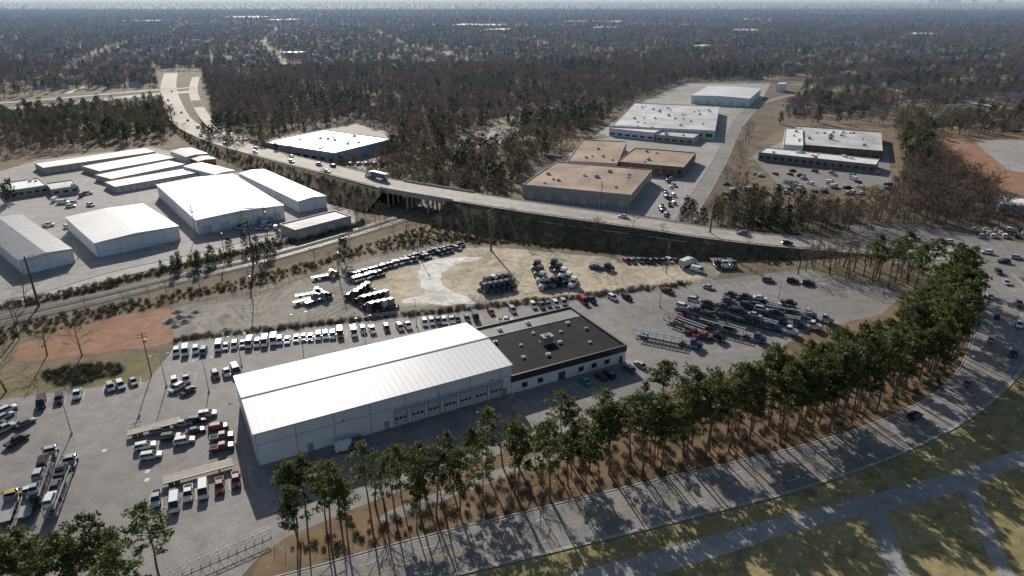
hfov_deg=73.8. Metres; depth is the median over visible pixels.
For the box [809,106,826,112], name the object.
residential house
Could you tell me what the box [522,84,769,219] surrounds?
street apron
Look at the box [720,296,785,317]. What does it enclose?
car carrier truck
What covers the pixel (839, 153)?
windows and doors
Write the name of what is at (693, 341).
car carrier truck
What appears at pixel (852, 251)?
bare tree
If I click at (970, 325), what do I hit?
pine tree
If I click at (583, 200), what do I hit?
windows and doors
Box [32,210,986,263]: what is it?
power line
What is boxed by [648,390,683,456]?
pine tree
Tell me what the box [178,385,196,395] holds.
parked sedan
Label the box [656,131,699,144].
walls
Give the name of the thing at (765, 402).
pine tree
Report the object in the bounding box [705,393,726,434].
pine tree
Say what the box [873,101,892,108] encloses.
residential house
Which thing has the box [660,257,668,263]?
parked pickup truck
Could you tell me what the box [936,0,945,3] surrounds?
office tower
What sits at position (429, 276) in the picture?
pale washout
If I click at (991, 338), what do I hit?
moving suv
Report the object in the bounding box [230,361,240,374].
parked van
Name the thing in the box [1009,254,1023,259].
moving suv
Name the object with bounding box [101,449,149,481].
painted marks
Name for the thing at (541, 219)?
power line
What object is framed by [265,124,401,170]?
warehouse yard
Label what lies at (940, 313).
pine tree
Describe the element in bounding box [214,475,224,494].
parked pickup truck
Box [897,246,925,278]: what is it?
bare tree
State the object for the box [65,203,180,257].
storage warehouse
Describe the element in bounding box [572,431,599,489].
pine tree
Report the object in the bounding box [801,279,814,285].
parked suv
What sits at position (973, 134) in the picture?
yard lawns
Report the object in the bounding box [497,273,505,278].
semi tractor
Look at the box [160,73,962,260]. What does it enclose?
overpass road
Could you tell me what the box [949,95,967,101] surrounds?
residential house
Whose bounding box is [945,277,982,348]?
pine tree
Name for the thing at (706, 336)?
parked pickup truck
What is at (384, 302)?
semi tractor
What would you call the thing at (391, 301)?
semi tractor
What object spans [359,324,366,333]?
parked suv
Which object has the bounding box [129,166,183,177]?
windows and doors
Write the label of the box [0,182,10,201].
evergreen tree
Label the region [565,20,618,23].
distant warehouse
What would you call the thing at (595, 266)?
parked pickup truck
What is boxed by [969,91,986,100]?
residential house
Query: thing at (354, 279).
parked suv
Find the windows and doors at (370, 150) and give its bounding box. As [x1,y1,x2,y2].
[272,146,388,161]
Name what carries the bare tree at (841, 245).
on the ground at (764, 118)
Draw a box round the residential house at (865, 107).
[856,102,870,109]
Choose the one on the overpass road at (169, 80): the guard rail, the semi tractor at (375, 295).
the guard rail
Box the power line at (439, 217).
[35,206,978,258]
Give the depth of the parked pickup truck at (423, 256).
282.54 m
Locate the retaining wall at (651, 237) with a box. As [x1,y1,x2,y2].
[534,220,687,244]
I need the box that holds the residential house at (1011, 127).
[993,119,1015,130]
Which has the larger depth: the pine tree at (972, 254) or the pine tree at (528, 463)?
the pine tree at (972, 254)
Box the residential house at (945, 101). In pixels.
[931,97,949,103]
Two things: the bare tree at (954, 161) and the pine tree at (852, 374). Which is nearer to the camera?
the pine tree at (852, 374)
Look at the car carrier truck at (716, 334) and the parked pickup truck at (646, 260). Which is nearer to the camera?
the car carrier truck at (716, 334)
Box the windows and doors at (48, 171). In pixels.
[46,157,130,173]
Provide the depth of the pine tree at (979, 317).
202.90 m
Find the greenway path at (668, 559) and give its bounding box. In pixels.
[564,449,1023,575]
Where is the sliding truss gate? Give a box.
[160,526,271,575]
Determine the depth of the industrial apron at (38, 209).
325.15 m
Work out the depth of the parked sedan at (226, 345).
210.32 m
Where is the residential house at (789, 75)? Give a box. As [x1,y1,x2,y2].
[782,72,795,76]
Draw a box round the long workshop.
[758,147,878,172]
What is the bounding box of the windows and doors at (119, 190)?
[117,175,195,192]
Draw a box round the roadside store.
[992,195,1023,215]
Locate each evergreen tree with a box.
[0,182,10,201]
[3,177,17,200]
[168,254,175,265]
[168,260,178,274]
[174,251,184,265]
[175,256,182,270]
[186,254,195,268]
[192,251,202,268]
[200,122,204,131]
[202,251,212,266]
[205,244,217,258]
[210,114,220,130]
[214,115,225,130]
[223,236,234,250]
[227,249,232,258]
[240,230,248,249]
[251,235,258,246]
[253,245,258,254]
[255,129,262,141]
[256,241,269,260]
[265,239,276,255]
[269,126,276,138]
[270,237,277,248]
[271,109,277,121]
[275,230,282,242]
[280,123,290,135]
[300,121,306,131]
[336,234,351,263]
[678,203,689,221]
[680,194,691,218]
[688,199,698,218]
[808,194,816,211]
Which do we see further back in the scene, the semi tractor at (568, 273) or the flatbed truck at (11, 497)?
the semi tractor at (568, 273)
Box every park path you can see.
[864,501,910,575]
[960,478,1013,575]
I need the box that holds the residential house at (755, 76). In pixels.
[750,74,763,78]
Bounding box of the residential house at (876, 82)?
[867,79,880,87]
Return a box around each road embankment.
[160,92,383,212]
[429,201,887,260]
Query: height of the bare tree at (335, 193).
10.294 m
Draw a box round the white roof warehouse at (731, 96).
[691,86,760,106]
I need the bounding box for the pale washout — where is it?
[401,256,482,305]
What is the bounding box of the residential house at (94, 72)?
[83,71,97,77]
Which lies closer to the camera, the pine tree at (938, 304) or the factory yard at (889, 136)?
the pine tree at (938, 304)
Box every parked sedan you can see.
[0,411,15,419]
[14,417,36,428]
[128,376,138,385]
[149,426,169,435]
[172,419,192,427]
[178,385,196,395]
[185,426,205,435]
[222,342,229,350]
[239,339,244,347]
[284,336,290,344]
[293,334,299,342]
[300,333,306,341]
[307,333,313,340]
[454,315,460,322]
[487,308,494,315]
[544,300,551,307]
[578,376,591,385]
[594,372,607,380]
[633,360,646,368]
[702,284,715,289]
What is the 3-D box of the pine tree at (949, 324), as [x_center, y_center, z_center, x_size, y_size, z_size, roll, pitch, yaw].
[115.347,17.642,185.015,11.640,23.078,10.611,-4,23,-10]
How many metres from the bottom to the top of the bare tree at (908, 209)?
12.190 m
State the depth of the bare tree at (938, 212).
325.57 m
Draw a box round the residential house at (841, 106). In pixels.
[827,103,847,110]
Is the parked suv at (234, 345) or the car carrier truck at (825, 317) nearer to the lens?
the parked suv at (234, 345)
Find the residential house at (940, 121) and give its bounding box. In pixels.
[928,117,950,124]
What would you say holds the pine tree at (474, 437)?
on the pine straw ground at (273, 560)
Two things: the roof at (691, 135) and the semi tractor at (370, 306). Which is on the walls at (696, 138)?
the roof at (691, 135)
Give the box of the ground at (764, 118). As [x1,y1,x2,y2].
[0,0,1023,575]
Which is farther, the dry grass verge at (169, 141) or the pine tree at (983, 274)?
the dry grass verge at (169, 141)
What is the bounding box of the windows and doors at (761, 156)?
[759,155,873,170]
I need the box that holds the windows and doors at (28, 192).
[13,189,46,195]
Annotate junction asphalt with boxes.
[842,225,1023,276]
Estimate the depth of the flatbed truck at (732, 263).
273.18 m
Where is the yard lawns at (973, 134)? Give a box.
[0,16,1023,137]
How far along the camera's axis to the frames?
196.12 m
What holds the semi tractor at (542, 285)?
on the sandy gravel lot at (400, 283)
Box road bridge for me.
[379,179,473,212]
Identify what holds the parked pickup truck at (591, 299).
on the parking lot at (110, 485)
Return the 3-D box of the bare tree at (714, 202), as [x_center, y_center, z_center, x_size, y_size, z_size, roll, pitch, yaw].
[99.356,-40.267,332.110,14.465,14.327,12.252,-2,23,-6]
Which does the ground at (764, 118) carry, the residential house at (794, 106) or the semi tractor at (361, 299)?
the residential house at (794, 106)
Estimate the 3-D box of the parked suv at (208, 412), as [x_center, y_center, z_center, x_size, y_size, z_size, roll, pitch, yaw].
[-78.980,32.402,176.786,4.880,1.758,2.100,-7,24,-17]
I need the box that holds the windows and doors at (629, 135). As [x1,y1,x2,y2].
[610,133,651,138]
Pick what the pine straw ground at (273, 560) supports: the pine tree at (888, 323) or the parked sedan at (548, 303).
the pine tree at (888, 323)
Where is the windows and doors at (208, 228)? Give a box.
[203,213,280,233]
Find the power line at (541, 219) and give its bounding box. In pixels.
[30,211,983,265]
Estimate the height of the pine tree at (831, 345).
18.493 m
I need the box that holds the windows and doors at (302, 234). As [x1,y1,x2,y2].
[300,220,347,238]
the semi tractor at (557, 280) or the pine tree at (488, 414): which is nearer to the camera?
the pine tree at (488, 414)
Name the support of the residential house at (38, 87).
on the yard lawns at (973, 134)
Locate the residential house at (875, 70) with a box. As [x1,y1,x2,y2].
[872,68,883,72]
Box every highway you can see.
[0,87,195,103]
[8,90,199,110]
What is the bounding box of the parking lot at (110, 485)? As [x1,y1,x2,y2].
[0,269,903,575]
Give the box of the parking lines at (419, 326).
[46,282,763,511]
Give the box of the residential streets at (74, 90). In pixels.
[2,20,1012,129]
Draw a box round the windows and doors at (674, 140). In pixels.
[657,138,691,142]
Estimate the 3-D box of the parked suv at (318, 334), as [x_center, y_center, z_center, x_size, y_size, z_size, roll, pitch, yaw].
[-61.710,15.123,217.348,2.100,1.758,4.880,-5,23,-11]
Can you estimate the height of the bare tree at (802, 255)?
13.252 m
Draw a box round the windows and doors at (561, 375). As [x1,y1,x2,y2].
[522,356,621,386]
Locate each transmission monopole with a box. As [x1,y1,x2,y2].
[15,254,39,306]
[241,217,253,261]
[487,207,493,250]
[709,203,713,232]
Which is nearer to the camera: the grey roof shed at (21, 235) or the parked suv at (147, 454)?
the parked suv at (147, 454)
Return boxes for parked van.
[35,392,46,408]
[50,196,58,201]
[56,199,68,203]
[78,191,85,196]
[167,489,180,513]
[181,342,189,356]
[197,476,208,499]
[214,338,222,351]
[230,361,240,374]
[231,223,242,229]
[244,335,253,348]
[260,333,268,346]
[261,220,271,225]
[269,331,276,344]
[334,438,355,453]
[336,325,343,337]
[350,324,357,336]
[471,309,478,320]
[578,293,588,304]
[690,264,704,272]
[828,183,838,187]
[848,175,857,179]
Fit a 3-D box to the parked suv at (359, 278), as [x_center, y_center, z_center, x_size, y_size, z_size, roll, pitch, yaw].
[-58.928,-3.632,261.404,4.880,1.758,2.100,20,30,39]
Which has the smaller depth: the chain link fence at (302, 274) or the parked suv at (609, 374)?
the parked suv at (609, 374)
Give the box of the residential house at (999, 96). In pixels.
[989,92,1008,99]
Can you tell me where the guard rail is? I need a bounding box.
[249,149,823,249]
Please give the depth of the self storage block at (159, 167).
413.88 m
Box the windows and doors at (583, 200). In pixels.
[528,179,650,207]
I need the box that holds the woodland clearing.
[476,116,554,123]
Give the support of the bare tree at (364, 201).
on the ground at (764, 118)
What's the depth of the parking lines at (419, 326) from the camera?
192.04 m
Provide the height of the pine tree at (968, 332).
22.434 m
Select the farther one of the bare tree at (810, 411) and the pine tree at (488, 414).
the bare tree at (810, 411)
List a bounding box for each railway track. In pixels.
[0,155,568,320]
[0,157,568,327]
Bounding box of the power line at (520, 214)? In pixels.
[32,208,985,260]
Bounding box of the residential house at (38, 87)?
[32,85,46,89]
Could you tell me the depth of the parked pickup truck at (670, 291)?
249.90 m
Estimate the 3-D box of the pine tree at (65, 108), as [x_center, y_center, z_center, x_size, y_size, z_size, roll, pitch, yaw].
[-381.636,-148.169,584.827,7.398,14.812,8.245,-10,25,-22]
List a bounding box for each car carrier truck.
[26,444,58,504]
[41,453,78,518]
[633,325,702,349]
[663,312,726,341]
[674,301,736,332]
[686,295,748,322]
[698,316,766,343]
[714,302,780,331]
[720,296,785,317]
[722,290,784,309]
[731,307,798,336]
[738,300,805,328]
[750,298,816,315]
[753,304,821,330]
[765,303,833,323]
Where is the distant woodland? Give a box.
[0,0,1023,234]
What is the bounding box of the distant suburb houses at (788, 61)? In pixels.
[0,15,1023,67]
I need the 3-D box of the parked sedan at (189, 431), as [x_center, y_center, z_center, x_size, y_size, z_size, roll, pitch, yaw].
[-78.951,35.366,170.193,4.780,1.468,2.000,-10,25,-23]
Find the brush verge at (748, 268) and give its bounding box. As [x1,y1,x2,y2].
[0,224,796,374]
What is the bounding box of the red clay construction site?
[935,132,1023,195]
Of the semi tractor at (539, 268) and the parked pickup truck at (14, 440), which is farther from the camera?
the semi tractor at (539, 268)
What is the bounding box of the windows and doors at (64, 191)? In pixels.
[54,188,77,193]
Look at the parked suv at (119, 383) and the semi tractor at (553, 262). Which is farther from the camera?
the semi tractor at (553, 262)
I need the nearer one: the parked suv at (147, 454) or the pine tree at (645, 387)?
the parked suv at (147, 454)
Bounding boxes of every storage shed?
[170,148,207,163]
[184,162,234,176]
[190,155,216,164]
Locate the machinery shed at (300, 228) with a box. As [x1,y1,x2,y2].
[280,210,351,239]
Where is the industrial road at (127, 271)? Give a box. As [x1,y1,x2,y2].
[0,233,289,309]
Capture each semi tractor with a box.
[343,288,359,299]
[348,286,367,294]
[352,283,371,292]
[352,293,367,303]
[356,280,375,291]
[361,300,379,313]
[367,293,373,301]
[370,292,377,299]
[374,298,386,312]
[376,290,382,298]
[380,298,392,310]
[381,288,389,297]
[387,297,398,309]
[477,282,495,294]
[479,275,493,284]
[487,281,500,293]
[489,274,499,279]
[492,280,506,292]
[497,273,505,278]
[498,279,511,291]
[503,272,516,282]
[503,278,517,290]
[531,259,542,270]
[533,265,545,276]
[535,270,547,282]
[538,277,548,289]
[538,277,556,289]
[548,258,557,269]
[550,275,564,287]
[552,262,562,274]
[558,266,567,275]
[558,274,569,283]
[565,271,572,279]
[567,275,578,288]
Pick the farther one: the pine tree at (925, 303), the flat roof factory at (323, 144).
the flat roof factory at (323, 144)
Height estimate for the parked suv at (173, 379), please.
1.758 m
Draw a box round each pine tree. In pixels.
[0,525,28,575]
[0,535,12,574]
[0,537,27,575]
[1,524,44,574]
[6,533,70,575]
[10,111,18,122]
[33,524,87,575]
[48,545,96,575]
[58,510,121,568]
[60,117,69,130]
[62,106,68,119]
[70,112,77,119]
[72,105,80,111]
[79,525,131,571]
[80,98,86,107]
[86,540,152,575]
[101,110,110,116]
[115,99,123,108]
[115,498,174,575]
[270,459,307,522]
[274,484,313,549]
[279,449,323,519]
[300,459,343,530]
[301,457,351,547]
[308,455,359,511]
[328,476,360,545]
[343,439,382,526]
[366,450,409,520]
[382,442,409,499]
[400,470,430,530]
[403,440,437,519]
[404,454,428,505]
[416,443,460,519]
[432,428,464,486]
[440,445,479,516]
[457,426,485,479]
[466,440,495,503]
[475,405,502,467]
[499,419,535,494]
[504,422,540,499]
[529,416,566,501]
[533,419,558,484]
[544,389,578,431]
[553,432,582,486]
[556,398,583,454]
[560,425,583,478]
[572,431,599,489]
[576,406,610,471]
[583,427,615,486]
[589,402,628,474]
[591,388,616,410]
[596,398,622,464]
[611,395,648,462]
[619,391,671,472]
[635,379,654,407]
[640,394,676,464]
[644,405,663,463]
[645,359,679,391]
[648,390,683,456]
[648,413,686,469]
[669,380,709,455]
[672,362,712,442]
[672,394,713,465]
[681,387,702,439]
[691,377,737,452]
[698,366,739,457]
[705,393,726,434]
[713,383,756,452]
[722,377,750,431]
[726,360,765,447]
[730,370,759,436]
[734,363,776,449]
[741,362,775,439]
[752,377,776,431]
[753,354,792,425]
[757,341,788,417]
[765,363,817,445]
[771,359,818,433]
[778,353,796,406]
[789,368,831,440]
[792,356,828,430]
[793,337,821,359]
[796,351,814,412]
[803,341,831,413]
[807,352,848,434]
[817,325,861,404]
[817,362,848,425]
[818,351,867,430]
[819,340,869,430]
[822,341,840,401]
[825,325,846,348]
[826,378,858,421]
[832,320,884,402]
[849,347,882,422]
[854,335,869,346]
[858,347,887,412]
[860,365,886,420]
[865,232,894,280]
[867,327,918,410]
[869,319,884,345]
[876,331,906,393]
[878,347,897,404]
[881,238,910,287]
[882,317,899,330]
[885,335,924,398]
[887,308,906,324]
[891,325,919,387]
[892,335,927,402]
[893,229,920,277]
[896,299,933,363]
[896,303,931,369]
[897,296,912,311]
[900,330,942,394]
[906,325,933,386]
[907,242,935,290]
[907,286,938,306]
[911,312,946,380]
[912,319,933,359]
[913,284,937,302]
[914,292,935,305]
[923,262,949,285]
[923,301,954,324]
[923,315,966,387]
[924,279,947,301]
[925,282,965,343]
[927,237,949,280]
[928,305,945,362]
[929,293,970,369]
[929,321,961,378]
[937,262,966,289]
[941,262,982,290]
[942,302,984,370]
[943,307,977,365]
[944,248,963,264]
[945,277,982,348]
[947,247,980,271]
[948,241,968,253]
[948,245,969,266]
[949,293,988,357]
[950,274,982,295]
[960,267,992,331]
[960,295,990,351]
[963,247,978,266]
[964,244,988,270]
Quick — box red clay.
[15,307,173,360]
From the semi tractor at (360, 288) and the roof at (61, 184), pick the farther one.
the roof at (61, 184)
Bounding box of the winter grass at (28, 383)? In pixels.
[0,352,163,398]
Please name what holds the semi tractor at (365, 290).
on the gravel lot at (276, 306)
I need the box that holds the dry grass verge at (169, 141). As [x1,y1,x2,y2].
[0,134,190,170]
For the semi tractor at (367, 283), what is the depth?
251.08 m
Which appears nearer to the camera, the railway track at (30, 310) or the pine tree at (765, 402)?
the pine tree at (765, 402)
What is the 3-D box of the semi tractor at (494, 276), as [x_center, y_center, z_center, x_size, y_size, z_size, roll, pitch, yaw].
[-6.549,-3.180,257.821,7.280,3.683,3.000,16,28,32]
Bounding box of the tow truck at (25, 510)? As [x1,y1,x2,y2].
[16,485,36,518]
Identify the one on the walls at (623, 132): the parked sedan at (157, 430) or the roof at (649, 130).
the roof at (649, 130)
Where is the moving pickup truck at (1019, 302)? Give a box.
[1014,299,1022,306]
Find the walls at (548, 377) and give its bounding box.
[511,351,625,392]
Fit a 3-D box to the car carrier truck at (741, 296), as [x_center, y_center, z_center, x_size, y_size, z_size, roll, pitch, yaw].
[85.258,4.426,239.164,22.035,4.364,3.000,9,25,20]
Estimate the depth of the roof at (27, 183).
381.75 m
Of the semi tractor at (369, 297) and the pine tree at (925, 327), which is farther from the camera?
the semi tractor at (369, 297)
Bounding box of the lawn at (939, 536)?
[458,370,1023,575]
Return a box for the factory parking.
[751,141,890,188]
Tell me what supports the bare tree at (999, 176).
on the ground at (764, 118)
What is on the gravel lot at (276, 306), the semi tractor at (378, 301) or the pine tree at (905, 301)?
the semi tractor at (378, 301)
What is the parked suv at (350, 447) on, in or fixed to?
on the parking lot at (110, 485)
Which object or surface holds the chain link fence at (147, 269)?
on the industrial apron at (38, 209)
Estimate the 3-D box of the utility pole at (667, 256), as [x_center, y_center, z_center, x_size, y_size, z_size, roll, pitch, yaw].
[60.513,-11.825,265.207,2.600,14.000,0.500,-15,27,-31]
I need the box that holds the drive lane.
[379,439,590,521]
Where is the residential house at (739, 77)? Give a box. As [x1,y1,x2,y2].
[733,75,746,79]
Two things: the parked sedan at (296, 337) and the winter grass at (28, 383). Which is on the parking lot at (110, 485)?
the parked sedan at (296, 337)
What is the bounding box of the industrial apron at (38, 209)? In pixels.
[0,147,354,300]
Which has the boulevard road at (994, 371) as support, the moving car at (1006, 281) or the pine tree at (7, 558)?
the moving car at (1006, 281)
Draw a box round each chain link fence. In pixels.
[3,225,343,302]
[170,242,451,304]
[174,265,801,338]
[273,540,296,556]
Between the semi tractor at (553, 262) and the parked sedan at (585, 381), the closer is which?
the parked sedan at (585, 381)
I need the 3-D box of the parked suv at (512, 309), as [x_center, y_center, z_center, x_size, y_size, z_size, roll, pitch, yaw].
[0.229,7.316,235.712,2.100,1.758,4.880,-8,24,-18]
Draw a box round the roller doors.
[243,382,506,454]
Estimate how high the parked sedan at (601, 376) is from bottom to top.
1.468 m
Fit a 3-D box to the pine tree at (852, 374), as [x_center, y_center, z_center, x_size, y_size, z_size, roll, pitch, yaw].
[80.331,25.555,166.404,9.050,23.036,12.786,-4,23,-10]
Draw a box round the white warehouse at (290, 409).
[233,322,512,465]
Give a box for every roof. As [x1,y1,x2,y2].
[5,179,44,189]
[48,180,76,188]
[475,306,626,382]
[613,126,658,131]
[658,131,697,137]
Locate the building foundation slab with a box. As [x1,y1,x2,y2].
[974,138,1023,171]
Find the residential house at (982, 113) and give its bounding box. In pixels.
[969,110,986,120]
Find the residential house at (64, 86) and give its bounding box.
[51,84,69,88]
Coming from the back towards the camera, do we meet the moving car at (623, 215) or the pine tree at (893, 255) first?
the moving car at (623, 215)
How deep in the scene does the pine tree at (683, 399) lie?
162.06 m
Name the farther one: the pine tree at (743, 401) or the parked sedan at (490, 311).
the parked sedan at (490, 311)
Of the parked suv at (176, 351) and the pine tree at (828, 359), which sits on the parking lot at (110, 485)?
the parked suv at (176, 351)
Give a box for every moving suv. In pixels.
[736,230,747,234]
[781,240,793,244]
[790,229,800,233]
[906,410,923,420]
[981,249,993,253]
[986,292,993,298]
[987,334,995,342]
[994,267,1002,274]
[996,258,1010,263]
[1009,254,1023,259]
[1009,347,1018,357]
[1015,319,1022,328]
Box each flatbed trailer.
[127,417,179,437]
[163,458,232,486]
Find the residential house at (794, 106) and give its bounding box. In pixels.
[785,103,805,113]
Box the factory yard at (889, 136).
[739,121,903,206]
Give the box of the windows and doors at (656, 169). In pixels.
[618,160,694,173]
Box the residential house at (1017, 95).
[1009,92,1023,97]
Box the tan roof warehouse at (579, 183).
[522,161,651,208]
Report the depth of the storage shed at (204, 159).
440.88 m
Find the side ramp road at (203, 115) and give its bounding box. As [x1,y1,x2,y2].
[189,77,247,139]
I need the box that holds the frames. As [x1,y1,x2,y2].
[522,355,622,387]
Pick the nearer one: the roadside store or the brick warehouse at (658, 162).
the roadside store
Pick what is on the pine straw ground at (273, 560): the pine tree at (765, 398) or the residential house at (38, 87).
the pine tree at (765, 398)
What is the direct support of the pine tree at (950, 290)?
on the pine straw ground at (273, 560)
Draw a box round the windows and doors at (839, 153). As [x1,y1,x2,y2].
[802,149,878,157]
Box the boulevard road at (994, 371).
[275,273,1023,575]
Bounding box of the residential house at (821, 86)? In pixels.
[812,82,827,90]
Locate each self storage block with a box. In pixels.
[34,148,155,173]
[82,153,175,174]
[95,160,185,182]
[105,168,197,192]
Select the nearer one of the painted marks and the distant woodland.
the painted marks
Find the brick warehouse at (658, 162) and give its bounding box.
[618,148,695,177]
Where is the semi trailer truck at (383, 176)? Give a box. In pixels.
[364,170,388,180]
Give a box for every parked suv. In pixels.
[0,404,18,412]
[54,391,63,404]
[65,203,75,207]
[86,202,94,206]
[105,380,115,391]
[115,378,125,389]
[133,440,156,451]
[139,450,162,460]
[159,431,181,441]
[167,381,185,392]
[170,374,177,385]
[172,345,180,356]
[173,435,195,445]
[186,414,207,422]
[192,344,199,354]
[197,409,217,416]
[199,345,207,355]
[208,421,228,431]
[210,368,219,379]
[230,339,238,349]
[253,337,260,347]
[276,334,282,344]
[315,330,321,340]
[322,329,328,339]
[329,329,335,338]
[347,271,355,275]
[348,439,367,450]
[349,276,359,282]
[354,275,363,281]
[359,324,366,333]
[373,270,380,277]
[383,322,389,331]
[394,259,403,265]
[395,321,404,330]
[421,317,427,325]
[428,316,434,325]
[434,249,444,255]
[440,315,447,324]
[452,245,461,250]
[463,313,470,321]
[508,304,516,313]
[529,300,537,308]
[551,298,559,306]
[559,297,567,305]
[601,369,615,378]
[607,292,618,300]
[621,293,632,300]
[621,364,635,372]
[622,257,630,263]
[629,257,637,263]
[654,257,662,263]
[665,256,673,263]
[675,314,689,321]
[762,276,774,282]
[786,277,799,282]
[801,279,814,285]
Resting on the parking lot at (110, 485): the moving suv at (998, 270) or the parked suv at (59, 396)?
the parked suv at (59, 396)
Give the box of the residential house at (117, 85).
[108,82,121,87]
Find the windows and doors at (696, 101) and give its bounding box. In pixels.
[695,100,744,106]
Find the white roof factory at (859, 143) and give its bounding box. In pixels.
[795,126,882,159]
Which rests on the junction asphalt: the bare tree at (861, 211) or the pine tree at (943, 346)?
the bare tree at (861, 211)
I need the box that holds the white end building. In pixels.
[783,128,802,150]
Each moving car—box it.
[618,214,628,217]
[962,379,974,386]
[993,313,999,319]
[1002,279,1010,284]
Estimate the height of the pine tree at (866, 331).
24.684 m
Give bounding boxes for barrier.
[178,94,198,123]
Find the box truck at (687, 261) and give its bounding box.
[679,256,696,268]
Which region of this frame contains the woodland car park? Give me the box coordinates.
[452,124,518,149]
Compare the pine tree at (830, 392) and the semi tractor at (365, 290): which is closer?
the pine tree at (830, 392)
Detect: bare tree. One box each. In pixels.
[0,344,31,391]
[2,302,23,321]
[3,272,36,306]
[17,316,57,355]
[51,317,99,355]
[159,279,172,295]
[190,273,207,286]
[329,189,338,202]
[348,458,395,506]
[355,446,403,509]
[359,199,369,214]
[370,200,383,216]
[399,435,443,478]
[417,471,472,519]
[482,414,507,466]
[486,393,535,456]
[552,457,569,476]
[619,424,652,459]
[626,214,639,232]
[636,431,657,456]
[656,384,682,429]
[677,411,707,445]
[704,191,723,218]
[705,195,726,220]
[719,413,743,433]
[727,172,741,187]
[730,156,750,177]
[734,199,762,224]
[737,206,762,229]
[739,191,753,210]
[762,197,784,228]
[769,388,788,419]
[773,406,802,436]
[787,245,813,273]
[795,245,821,270]
[796,401,826,423]
[797,233,826,264]
[799,191,824,221]
[800,198,827,229]
[804,230,829,261]
[804,248,825,270]
[807,243,824,266]
[814,238,842,265]
[816,204,833,227]
[822,240,849,266]
[822,243,843,275]
[823,244,843,272]
[823,397,845,420]
[828,232,861,264]
[830,227,867,266]
[832,241,864,274]
[834,238,867,277]
[840,199,868,229]
[843,381,875,415]
[845,236,868,266]
[846,240,869,271]
[852,242,878,274]
[855,200,875,228]
[864,199,885,219]
[868,207,884,225]
[869,245,893,276]
[871,248,899,280]
[874,194,897,220]
[875,192,907,224]
[884,204,901,225]
[889,253,909,281]
[893,248,932,283]
[897,200,916,219]
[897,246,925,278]
[900,200,917,222]
[907,183,937,214]
[918,201,938,222]
[922,191,940,218]
[924,142,941,165]
[926,131,946,152]
[930,205,948,223]
[936,178,966,194]
[937,128,953,142]
[939,187,962,216]
[940,147,958,164]
[941,204,958,221]
[943,153,963,177]
[953,148,968,167]
[957,163,984,177]
[958,193,984,217]
[973,172,991,196]
[975,191,997,205]
[977,189,998,208]
[987,166,1008,183]
[987,182,1015,208]
[993,176,1007,193]
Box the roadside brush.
[0,121,972,551]
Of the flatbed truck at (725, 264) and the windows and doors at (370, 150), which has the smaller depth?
the flatbed truck at (725, 264)
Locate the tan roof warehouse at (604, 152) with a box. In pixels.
[567,139,626,165]
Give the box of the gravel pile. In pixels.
[160,309,230,331]
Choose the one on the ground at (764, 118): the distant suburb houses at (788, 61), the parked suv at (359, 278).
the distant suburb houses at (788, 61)
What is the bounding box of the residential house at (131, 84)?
[128,82,140,86]
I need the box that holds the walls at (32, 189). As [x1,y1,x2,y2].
[1,178,48,198]
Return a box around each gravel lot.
[170,245,723,340]
[368,247,705,306]
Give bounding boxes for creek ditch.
[38,363,126,386]
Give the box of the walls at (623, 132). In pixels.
[609,127,661,139]
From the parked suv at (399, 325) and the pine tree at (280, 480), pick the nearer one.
the pine tree at (280, 480)
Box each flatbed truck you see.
[0,487,21,522]
[292,290,319,304]
[294,286,325,298]
[303,290,332,304]
[310,267,339,280]
[589,262,614,271]
[710,257,721,268]
[717,257,728,268]
[725,257,737,268]
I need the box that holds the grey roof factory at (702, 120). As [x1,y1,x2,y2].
[612,103,718,139]
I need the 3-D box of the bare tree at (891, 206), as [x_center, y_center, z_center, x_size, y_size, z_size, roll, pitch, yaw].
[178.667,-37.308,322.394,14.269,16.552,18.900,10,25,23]
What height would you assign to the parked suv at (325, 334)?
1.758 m
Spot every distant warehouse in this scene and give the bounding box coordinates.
[281,51,306,57]
[453,23,506,26]
[484,28,513,30]
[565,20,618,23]
[776,82,786,91]
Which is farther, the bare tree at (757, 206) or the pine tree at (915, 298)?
the bare tree at (757, 206)
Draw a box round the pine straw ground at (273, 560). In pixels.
[252,285,971,575]
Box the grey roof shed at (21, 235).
[0,214,75,274]
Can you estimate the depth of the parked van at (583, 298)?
241.26 m
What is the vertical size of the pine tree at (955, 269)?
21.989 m
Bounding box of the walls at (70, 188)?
[46,179,79,195]
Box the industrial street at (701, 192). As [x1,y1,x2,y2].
[674,94,794,222]
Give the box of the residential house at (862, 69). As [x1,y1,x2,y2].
[855,66,869,72]
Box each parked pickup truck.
[0,421,15,435]
[3,433,29,447]
[41,222,54,226]
[72,387,81,399]
[149,488,161,507]
[182,372,190,383]
[182,483,193,502]
[209,430,233,442]
[209,440,233,452]
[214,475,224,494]
[222,366,231,377]
[230,470,240,488]
[362,273,370,280]
[368,324,376,333]
[375,264,386,269]
[375,269,385,275]
[384,262,393,267]
[402,320,412,329]
[410,256,418,262]
[418,254,428,259]
[433,316,441,324]
[441,248,449,254]
[446,247,454,252]
[447,315,455,323]
[497,316,513,321]
[537,301,545,308]
[586,295,596,303]
[588,264,602,270]
[634,257,644,263]
[641,257,650,263]
[648,258,656,264]
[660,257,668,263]
[660,287,674,294]
[672,257,678,263]
[683,328,700,334]
[693,332,710,340]
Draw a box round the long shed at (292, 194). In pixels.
[239,169,326,211]
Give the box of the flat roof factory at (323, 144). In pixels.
[263,129,391,162]
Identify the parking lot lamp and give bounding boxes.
[49,396,73,434]
[149,352,168,386]
[192,357,212,391]
[227,333,245,365]
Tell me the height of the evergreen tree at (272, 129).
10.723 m
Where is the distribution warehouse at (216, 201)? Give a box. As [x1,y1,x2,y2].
[156,173,284,234]
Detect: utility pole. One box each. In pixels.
[2,299,19,339]
[137,332,151,375]
[244,270,253,306]
[333,247,339,280]
[666,240,671,273]

